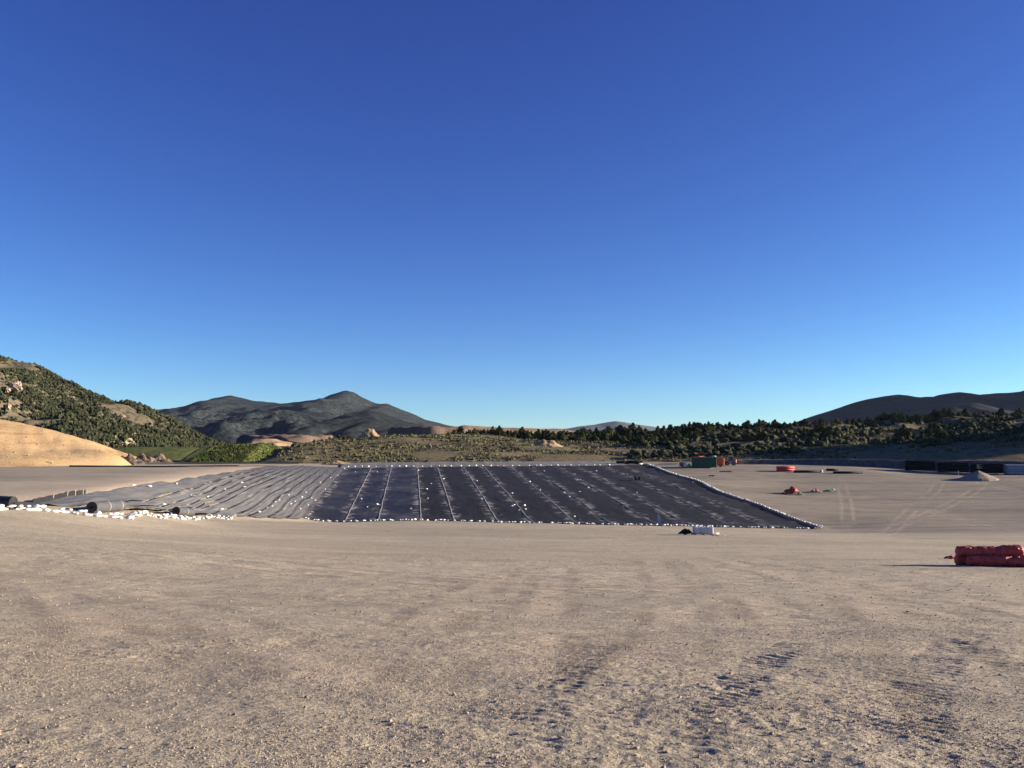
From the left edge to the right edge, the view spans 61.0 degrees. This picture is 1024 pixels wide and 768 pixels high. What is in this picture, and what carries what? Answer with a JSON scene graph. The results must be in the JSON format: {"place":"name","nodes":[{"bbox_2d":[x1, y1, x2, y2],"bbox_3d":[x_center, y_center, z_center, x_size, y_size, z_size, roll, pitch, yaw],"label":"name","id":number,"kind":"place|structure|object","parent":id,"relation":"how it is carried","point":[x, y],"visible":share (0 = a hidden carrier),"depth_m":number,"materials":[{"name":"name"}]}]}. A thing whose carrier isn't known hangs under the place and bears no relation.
{"place":"outdoors","nodes":[
{"label":"outdoors","id":0,"kind":"place"},
{"bbox_2d":[0,358,98,420],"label":"wooded hill","id":1,"kind":"structure","parent":0,"point":[14,411],"depth_m":683.54,"materials":[{"name":"brown plant"}]},
{"bbox_2d":[9,380,22,391],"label":"rock outcrop","id":2,"kind":"object","parent":1,"relation":"on","point":[16,385],"visible":1,"depth_m":606.49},
{"bbox_2d":[0,355,243,447],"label":"woodland","id":3,"kind":"object","parent":1,"relation":"on","point":[52,408],"visible":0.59,"depth_m":584.24,"materials":[{"name":"plant"}]},
{"bbox_2d":[0,419,136,466],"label":"sand bank","id":4,"kind":"structure","parent":0,"point":[61,446],"depth_m":226.53,"materials":[{"name":"sand"}]},
{"bbox_2d":[121,453,149,464],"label":"dirt heap","id":5,"kind":"object","parent":4,"relation":"on","point":[130,457],"visible":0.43,"depth_m":236.11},
{"bbox_2d":[137,452,155,461],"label":"dirt heap","id":6,"kind":"object","parent":4,"relation":"on","point":[142,456],"visible":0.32,"depth_m":242.32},
{"bbox_2d":[152,452,171,461],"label":"dirt heap","id":7,"kind":"object","parent":4,"relation":"on","point":[159,457],"visible":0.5,"depth_m":244.51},
{"bbox_2d":[21,403,201,446],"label":"wooded knoll","id":8,"kind":"structure","parent":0,"point":[130,414],"depth_m":566.05,"materials":[{"name":"brown plant"}]},
{"bbox_2d":[113,447,199,460],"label":"green knoll","id":9,"kind":"structure","parent":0,"point":[175,453],"depth_m":329.64,"materials":[{"name":"green plant"}]},
{"bbox_2d":[172,444,282,461],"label":"grass bank","id":10,"kind":"structure","parent":0,"point":[192,455],"depth_m":279.81,"materials":[{"name":"plant"}]},
{"bbox_2d":[191,442,279,461],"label":"grass tufts","id":11,"kind":"object","parent":10,"relation":"on","point":[235,458],"visible":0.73,"depth_m":280.29,"materials":[{"name":"plant"}]},
{"bbox_2d":[173,409,339,443],"bbox_3d":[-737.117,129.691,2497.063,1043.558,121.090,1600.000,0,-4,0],"label":"foothill","id":12,"kind":"structure","parent":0,"point":[224,428],"depth_m":2052.89,"materials":[{"name":"stone"}]},
{"bbox_2d":[244,439,293,445],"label":"spoil mound","id":13,"kind":"object","parent":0,"point":[277,442],"visible":0.63,"depth_m":589.34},
{"bbox_2d":[236,434,332,446],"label":"spoil mound","id":14,"kind":"object","parent":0,"point":[292,438],"visible":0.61,"depth_m":626.27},
{"bbox_2d":[156,391,454,426],"bbox_3d":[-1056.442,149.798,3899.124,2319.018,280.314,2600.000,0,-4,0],"label":"mountain","id":15,"kind":"structure","parent":0,"point":[341,403],"depth_m":3797.57,"materials":[{"name":"stone"}]},
{"bbox_2d":[267,410,427,447],"bbox_3d":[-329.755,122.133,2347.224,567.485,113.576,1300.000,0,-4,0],"label":"foothill","id":16,"kind":"structure","parent":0,"point":[356,425],"depth_m":2053.92,"materials":[{"name":"stone"}]},
{"bbox_2d":[0,461,1023,767],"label":"ground","id":17,"kind":"structure","parent":0,"point":[872,521],"depth_m":13.44,"materials":[{"name":"soil"}]},
{"bbox_2d":[0,496,17,509],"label":"liner roll","id":18,"kind":"object","parent":17,"relation":"on","point":[6,501],"visible":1,"depth_m":56.88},
{"bbox_2d":[18,501,40,507],"bbox_3d":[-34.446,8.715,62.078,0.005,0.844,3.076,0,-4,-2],"label":"sandbags","id":19,"kind":"object","parent":17,"relation":"on","point":[23,503],"visible":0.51,"depth_m":61.79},
{"bbox_2d":[33,489,85,502],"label":"silt fence","id":20,"kind":"object","parent":17,"relation":"on","point":[57,496],"visible":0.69,"depth_m":78.73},
{"bbox_2d":[86,500,126,512],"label":"liner roll","id":21,"kind":"object","parent":17,"relation":"on","point":[108,506],"visible":1,"depth_m":70.63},
{"bbox_2d":[69,465,290,466],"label":"black pipe","id":22,"kind":"object","parent":17,"relation":"on","point":[173,466],"visible":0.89,"depth_m":212.83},
{"bbox_2d":[172,507,194,515],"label":"liner roll","id":23,"kind":"object","parent":17,"relation":"on","point":[182,511],"visible":0.98,"depth_m":101.48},
{"bbox_2d":[41,465,343,518],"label":"geotextile liner","id":24,"kind":"object","parent":17,"relation":"on","point":[143,492],"visible":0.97,"depth_m":142.70,"materials":[{"name":"fabric"}]},
{"bbox_2d":[129,462,298,464],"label":"silt fence","id":25,"kind":"object","parent":17,"relation":"on","point":[160,463],"visible":0.59,"depth_m":248.48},
{"bbox_2d":[0,537,1023,767],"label":"clods","id":26,"kind":"object","parent":17,"relation":"on","point":[559,737],"visible":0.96,"depth_m":8.84,"materials":[{"name":"soil"}]},
{"bbox_2d":[0,611,1023,767],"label":"pebbles","id":27,"kind":"object","parent":17,"relation":"on","point":[669,711],"visible":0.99,"depth_m":7.70,"materials":[{"name":"gravel"}]},
{"bbox_2d":[304,517,815,528],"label":"sandbags","id":28,"kind":"object","parent":17,"relation":"on","point":[567,522],"visible":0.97,"depth_m":142.10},
{"bbox_2d":[305,461,818,527],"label":"geomembrane liner","id":29,"kind":"object","parent":17,"relation":"on","point":[396,492],"visible":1,"depth_m":177.29,"materials":[{"name":"plastic"}]},
{"bbox_2d":[347,464,609,466],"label":"top edge sandbags","id":30,"kind":"object","parent":29,"relation":"on","point":[469,465],"visible":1,"depth_m":243.67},
{"bbox_2d":[647,463,717,489],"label":"sandbags","id":31,"kind":"object","parent":29,"relation":"on","point":[684,476],"visible":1,"depth_m":208.33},
{"bbox_2d":[616,460,642,463],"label":"sheet stack","id":32,"kind":"object","parent":17,"relation":"on","point":[628,462],"visible":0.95,"depth_m":248.14,"materials":[{"name":"black plastic"}]},
{"bbox_2d":[678,529,694,534],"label":"black scrap","id":33,"kind":"object","parent":17,"relation":"on","point":[685,531],"visible":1,"depth_m":74.12,"materials":[{"name":"plastic"}]},
{"bbox_2d":[692,526,712,534],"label":"pallet load","id":34,"kind":"object","parent":17,"relation":"on","point":[702,530],"visible":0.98,"depth_m":74.01},
{"bbox_2d":[692,457,716,466],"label":"shipping container","id":35,"kind":"object","parent":17,"relation":"on","point":[704,461],"visible":1,"depth_m":235.91,"materials":[{"name":"green metal"}]},
{"bbox_2d":[717,458,724,466],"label":"box trailer","id":36,"kind":"object","parent":17,"relation":"on","point":[720,462],"visible":0.98,"depth_m":238.14,"materials":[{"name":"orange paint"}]},
{"bbox_2d":[724,456,736,464],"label":"loader","id":37,"kind":"object","parent":17,"relation":"on","point":[731,460],"visible":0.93,"depth_m":244.40,"materials":[{"name":"grey metal"}]},
{"bbox_2d":[776,466,794,470],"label":"red bundle","id":38,"kind":"object","parent":17,"relation":"on","point":[785,468],"visible":0.96,"depth_m":227.08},
{"bbox_2d":[783,486,800,493],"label":"red tarp heap","id":39,"kind":"object","parent":17,"relation":"on","point":[792,489],"visible":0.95,"depth_m":188.25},
{"bbox_2d":[793,470,822,472],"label":"roll bundle","id":40,"kind":"object","parent":17,"relation":"on","point":[807,471],"visible":1,"depth_m":223.77,"materials":[{"name":"black plastic"}]},
{"bbox_2d":[833,471,862,473],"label":"roll bundle","id":41,"kind":"object","parent":17,"relation":"on","point":[845,472],"visible":1,"depth_m":220.79,"materials":[{"name":"black plastic"}]},
{"bbox_2d":[724,459,1023,471],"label":"earth berm","id":42,"kind":"structure","parent":17,"relation":"on","point":[874,463],"depth_m":241.50,"materials":[{"name":"soil"}]},
{"bbox_2d":[905,460,934,470],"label":"pipe stack","id":43,"kind":"object","parent":17,"relation":"on","point":[911,465],"visible":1,"depth_m":228.69,"materials":[{"name":"black plastic"}]},
{"bbox_2d":[937,462,968,472],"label":"shipping container","id":44,"kind":"object","parent":17,"relation":"on","point":[962,467],"visible":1,"depth_m":225.60,"materials":[{"name":"black metal"}]},
{"bbox_2d":[954,555,966,564],"bbox_3d":[18.857,6.699,33.026,3.727,0.574,0.530,-1,-4,14],"label":"red roll","id":45,"kind":"object","parent":17,"relation":"on","point":[959,560],"visible":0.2,"depth_m":33.26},
{"bbox_2d":[955,544,1023,556],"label":"red roll","id":46,"kind":"object","parent":45,"relation":"on","point":[1000,550],"visible":0.88,"depth_m":32.95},
{"bbox_2d":[958,471,998,480],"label":"gravel pile","id":47,"kind":"object","parent":17,"relation":"on","point":[977,476],"visible":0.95,"depth_m":208.65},
{"bbox_2d":[970,463,1002,473],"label":"shipping container","id":48,"kind":"object","parent":17,"relation":"on","point":[995,468],"visible":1,"depth_m":222.47,"materials":[{"name":"black metal"}]},
{"bbox_2d":[966,554,1023,566],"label":"red roll","id":49,"kind":"object","parent":17,"relation":"on","point":[995,560],"visible":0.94,"depth_m":32.58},
{"bbox_2d":[1003,465,1023,474],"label":"shipping container","id":50,"kind":"object","parent":17,"relation":"on","point":[1014,469],"visible":1,"depth_m":219.89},
{"bbox_2d":[458,425,574,434],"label":"mesa","id":51,"kind":"structure","parent":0,"point":[481,428],"depth_m":1487.80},
{"bbox_2d":[554,421,656,430],"bbox_3d":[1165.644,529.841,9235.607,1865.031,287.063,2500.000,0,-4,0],"label":"mountain","id":52,"kind":"structure","parent":0,"point":[602,426],"depth_m":9325.74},
{"bbox_2d":[257,416,1023,463],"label":"hillside","id":53,"kind":"structure","parent":0,"point":[1008,453],"depth_m":278.00,"materials":[{"name":"plant"}]},
{"bbox_2d":[322,461,347,464],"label":"spoil mound","id":54,"kind":"object","parent":53,"relation":"on","point":[335,462],"visible":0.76,"depth_m":255.85,"materials":[{"name":"beige soil"}]},
{"bbox_2d":[357,428,378,438],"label":"spoil mound","id":55,"kind":"object","parent":53,"relation":"on","point":[368,432],"visible":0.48,"depth_m":555.58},
{"bbox_2d":[387,426,467,434],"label":"spoil mound","id":56,"kind":"object","parent":53,"relation":"on","point":[402,430],"visible":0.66,"depth_m":604.62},
{"bbox_2d":[456,426,463,433],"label":"juniper tree","id":57,"kind":"object","parent":53,"relation":"on","point":[460,430],"visible":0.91,"depth_m":389.29,"materials":[{"name":"green plant"}]},
{"bbox_2d":[491,425,502,434],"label":"juniper tree","id":58,"kind":"object","parent":53,"relation":"on","point":[498,430],"visible":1,"depth_m":387.84,"materials":[{"name":"green plant"}]},
{"bbox_2d":[523,431,530,438],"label":"juniper tree","id":59,"kind":"object","parent":53,"relation":"on","point":[526,436],"visible":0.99,"depth_m":388.14,"materials":[{"name":"green plant"}]},
{"bbox_2d":[533,429,541,438],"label":"juniper tree","id":60,"kind":"object","parent":53,"relation":"on","point":[537,434],"visible":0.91,"depth_m":394.29,"materials":[{"name":"green plant"}]},
{"bbox_2d":[538,432,547,439],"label":"juniper tree","id":61,"kind":"object","parent":53,"relation":"on","point":[543,436],"visible":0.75,"depth_m":373.67,"materials":[{"name":"green plant"}]},
{"bbox_2d":[533,439,562,446],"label":"spoil mound","id":62,"kind":"object","parent":53,"relation":"on","point":[548,442],"visible":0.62,"depth_m":332.48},
{"bbox_2d":[546,433,556,439],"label":"juniper tree","id":63,"kind":"object","parent":53,"relation":"on","point":[550,436],"visible":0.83,"depth_m":365.42,"materials":[{"name":"green plant"}]},
{"bbox_2d":[556,431,567,440],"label":"juniper tree","id":64,"kind":"object","parent":53,"relation":"on","point":[561,436],"visible":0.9,"depth_m":361.11,"materials":[{"name":"green plant"}]},
{"bbox_2d":[573,433,583,440],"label":"juniper tree","id":65,"kind":"object","parent":53,"relation":"on","point":[578,437],"visible":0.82,"depth_m":365.70,"materials":[{"name":"green plant"}]},
{"bbox_2d":[590,434,598,441],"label":"juniper tree","id":66,"kind":"object","parent":53,"relation":"on","point":[593,438],"visible":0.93,"depth_m":361.40,"materials":[{"name":"green plant"}]},
{"bbox_2d":[596,431,602,440],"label":"juniper tree","id":67,"kind":"object","parent":53,"relation":"on","point":[599,435],"visible":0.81,"depth_m":377.78,"materials":[{"name":"green plant"}]},
{"bbox_2d":[601,433,608,440],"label":"juniper tree","id":68,"kind":"object","parent":53,"relation":"on","point":[604,437],"visible":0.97,"depth_m":376.93,"materials":[{"name":"green plant"}]},
{"bbox_2d":[601,426,615,435],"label":"juniper tree","id":69,"kind":"object","parent":53,"relation":"on","point":[611,431],"visible":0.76,"depth_m":405.38,"materials":[{"name":"green plant"}]},
{"bbox_2d":[611,432,620,442],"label":"juniper tree","id":70,"kind":"object","parent":53,"relation":"on","point":[616,437],"visible":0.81,"depth_m":365.70,"materials":[{"name":"green plant"}]},
{"bbox_2d":[614,425,626,434],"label":"juniper tree","id":71,"kind":"object","parent":53,"relation":"on","point":[617,428],"visible":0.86,"depth_m":422.30,"materials":[{"name":"green plant"}]},
{"bbox_2d":[618,435,627,443],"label":"juniper tree","id":72,"kind":"object","parent":53,"relation":"on","point":[623,439],"visible":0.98,"depth_m":354.48,"materials":[{"name":"green plant"}]},
{"bbox_2d":[628,423,638,432],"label":"juniper tree","id":73,"kind":"object","parent":53,"relation":"on","point":[632,426],"visible":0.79,"depth_m":419.12,"materials":[{"name":"green plant"}]},
{"bbox_2d":[632,430,641,436],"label":"juniper tree","id":74,"kind":"object","parent":53,"relation":"on","point":[635,433],"visible":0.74,"depth_m":393.88,"materials":[{"name":"green plant"}]},
{"bbox_2d":[636,435,646,444],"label":"juniper tree","id":75,"kind":"object","parent":53,"relation":"on","point":[640,440],"visible":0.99,"depth_m":337.92,"materials":[{"name":"green plant"}]},
{"bbox_2d":[644,435,653,440],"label":"juniper tree","id":76,"kind":"object","parent":53,"relation":"on","point":[648,438],"visible":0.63,"depth_m":344.76,"materials":[{"name":"green plant"}]},
{"bbox_2d":[276,417,1023,462],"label":"sagebrush","id":77,"kind":"object","parent":53,"relation":"on","point":[864,447],"visible":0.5,"depth_m":295.59,"materials":[{"name":"plant"}]},
{"bbox_2d":[659,425,668,436],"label":"juniper tree","id":78,"kind":"object","parent":53,"relation":"on","point":[664,430],"visible":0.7,"depth_m":402.20,"materials":[{"name":"green plant"}]},
{"bbox_2d":[691,428,702,438],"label":"juniper tree","id":79,"kind":"object","parent":53,"relation":"on","point":[696,433],"visible":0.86,"depth_m":353.15,"materials":[{"name":"green plant"}]},
{"bbox_2d":[721,430,731,438],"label":"juniper tree","id":80,"kind":"object","parent":53,"relation":"on","point":[726,433],"visible":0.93,"depth_m":346.09,"materials":[{"name":"green plant"}]},
{"bbox_2d":[741,420,752,428],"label":"juniper tree","id":81,"kind":"object","parent":53,"relation":"on","point":[747,423],"visible":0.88,"depth_m":421.85,"materials":[{"name":"green plant"}]},
{"bbox_2d":[745,431,754,441],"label":"juniper tree","id":82,"kind":"object","parent":53,"relation":"on","point":[749,437],"visible":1,"depth_m":318.72,"materials":[{"name":"green plant"}]},
{"bbox_2d":[751,422,761,432],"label":"juniper tree","id":83,"kind":"object","parent":53,"relation":"on","point":[756,427],"visible":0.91,"depth_m":369.23,"materials":[{"name":"green plant"}]},
{"bbox_2d":[758,430,768,440],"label":"juniper tree","id":84,"kind":"object","parent":53,"relation":"on","point":[763,435],"visible":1,"depth_m":318.90,"materials":[{"name":"green plant"}]},
{"bbox_2d":[770,419,780,427],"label":"juniper tree","id":85,"kind":"object","parent":53,"relation":"on","point":[774,424],"visible":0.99,"depth_m":420.32,"materials":[{"name":"green plant"}]},
{"bbox_2d":[800,418,811,426],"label":"juniper tree","id":86,"kind":"object","parent":53,"relation":"on","point":[804,421],"visible":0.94,"depth_m":425.49,"materials":[{"name":"green plant"}]},
{"bbox_2d":[805,430,818,437],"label":"juniper tree","id":87,"kind":"object","parent":53,"relation":"on","point":[811,433],"visible":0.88,"depth_m":320.54,"materials":[{"name":"green plant"}]},
{"bbox_2d":[815,424,824,434],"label":"juniper tree","id":88,"kind":"object","parent":53,"relation":"on","point":[820,429],"visible":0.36,"depth_m":337.32,"materials":[{"name":"green plant"}]},
{"bbox_2d":[816,418,824,424],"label":"juniper tree","id":89,"kind":"object","parent":53,"relation":"on","point":[821,421],"visible":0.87,"depth_m":478.38,"materials":[{"name":"green plant"}]},
{"bbox_2d":[628,414,1023,458],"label":"scrub","id":90,"kind":"object","parent":53,"relation":"on","point":[924,442],"visible":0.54,"depth_m":311.03,"materials":[{"name":"plant"}]},
{"bbox_2d":[819,428,833,437],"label":"juniper tree","id":91,"kind":"object","parent":53,"relation":"on","point":[822,432],"visible":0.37,"depth_m":328.95,"materials":[{"name":"green plant"}]},
{"bbox_2d":[823,429,832,437],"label":"juniper tree","id":92,"kind":"object","parent":53,"relation":"on","point":[828,433],"visible":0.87,"depth_m":317.02,"materials":[{"name":"green plant"}]},
{"bbox_2d":[832,428,840,438],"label":"juniper tree","id":93,"kind":"object","parent":53,"relation":"on","point":[835,432],"visible":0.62,"depth_m":334.99,"materials":[{"name":"green plant"}]},
{"bbox_2d":[870,418,879,426],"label":"juniper tree","id":94,"kind":"object","parent":53,"relation":"on","point":[873,422],"visible":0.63,"depth_m":471.68,"materials":[{"name":"green plant"}]},
{"bbox_2d":[879,412,890,420],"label":"juniper tree","id":95,"kind":"object","parent":53,"relation":"on","point":[885,416],"visible":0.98,"depth_m":491.38,"materials":[{"name":"green plant"}]},
{"bbox_2d":[890,416,899,423],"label":"juniper tree","id":96,"kind":"object","parent":53,"relation":"on","point":[894,419],"visible":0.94,"depth_m":475.25,"materials":[{"name":"green plant"}]},
{"bbox_2d":[896,411,907,420],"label":"juniper tree","id":97,"kind":"object","parent":53,"relation":"on","point":[900,416],"visible":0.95,"depth_m":478.75,"materials":[{"name":"green plant"}]},
{"bbox_2d":[895,424,913,438],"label":"juniper tree","id":98,"kind":"object","parent":53,"relation":"on","point":[904,432],"visible":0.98,"depth_m":328.63,"materials":[{"name":"green plant"}]},
{"bbox_2d":[918,431,927,437],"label":"juniper tree","id":99,"kind":"object","parent":53,"relation":"on","point":[922,435],"visible":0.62,"depth_m":316.93,"materials":[{"name":"green plant"}]},
{"bbox_2d":[922,415,931,422],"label":"juniper tree","id":100,"kind":"object","parent":53,"relation":"on","point":[925,418],"visible":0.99,"depth_m":472.10,"materials":[{"name":"green plant"}]},
{"bbox_2d":[924,425,935,436],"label":"juniper tree","id":101,"kind":"object","parent":53,"relation":"on","point":[928,430],"visible":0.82,"depth_m":339.06,"materials":[{"name":"green plant"}]},
{"bbox_2d":[928,409,938,418],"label":"juniper tree","id":102,"kind":"object","parent":53,"relation":"on","point":[934,412],"visible":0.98,"depth_m":476.04,"materials":[{"name":"green plant"}]},
{"bbox_2d":[932,425,946,437],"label":"juniper tree","id":103,"kind":"object","parent":53,"relation":"on","point":[939,431],"visible":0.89,"depth_m":333.76,"materials":[{"name":"green plant"}]},
{"bbox_2d":[943,408,953,417],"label":"juniper tree","id":104,"kind":"object","parent":53,"relation":"on","point":[948,413],"visible":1,"depth_m":475.42,"materials":[{"name":"green plant"}]},
{"bbox_2d":[946,427,955,436],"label":"juniper tree","id":105,"kind":"object","parent":53,"relation":"on","point":[950,431],"visible":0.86,"depth_m":329.12,"materials":[{"name":"green plant"}]},
{"bbox_2d":[961,408,970,416],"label":"juniper tree","id":106,"kind":"object","parent":53,"relation":"on","point":[965,413],"visible":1,"depth_m":473.70,"materials":[{"name":"green plant"}]},
{"bbox_2d":[964,428,972,434],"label":"juniper tree","id":107,"kind":"object","parent":53,"relation":"on","point":[968,431],"visible":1,"depth_m":324.29,"materials":[{"name":"green plant"}]},
{"bbox_2d":[996,408,1006,416],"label":"juniper tree","id":108,"kind":"object","parent":53,"relation":"on","point":[1002,411],"visible":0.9,"depth_m":469.89,"materials":[{"name":"green plant"}]},
{"bbox_2d":[797,391,1023,423],"bbox_3d":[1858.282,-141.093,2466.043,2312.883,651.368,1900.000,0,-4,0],"label":"mountain","id":109,"kind":"structure","parent":0,"point":[955,403],"depth_m":2390.56,"materials":[{"name":"stone"}]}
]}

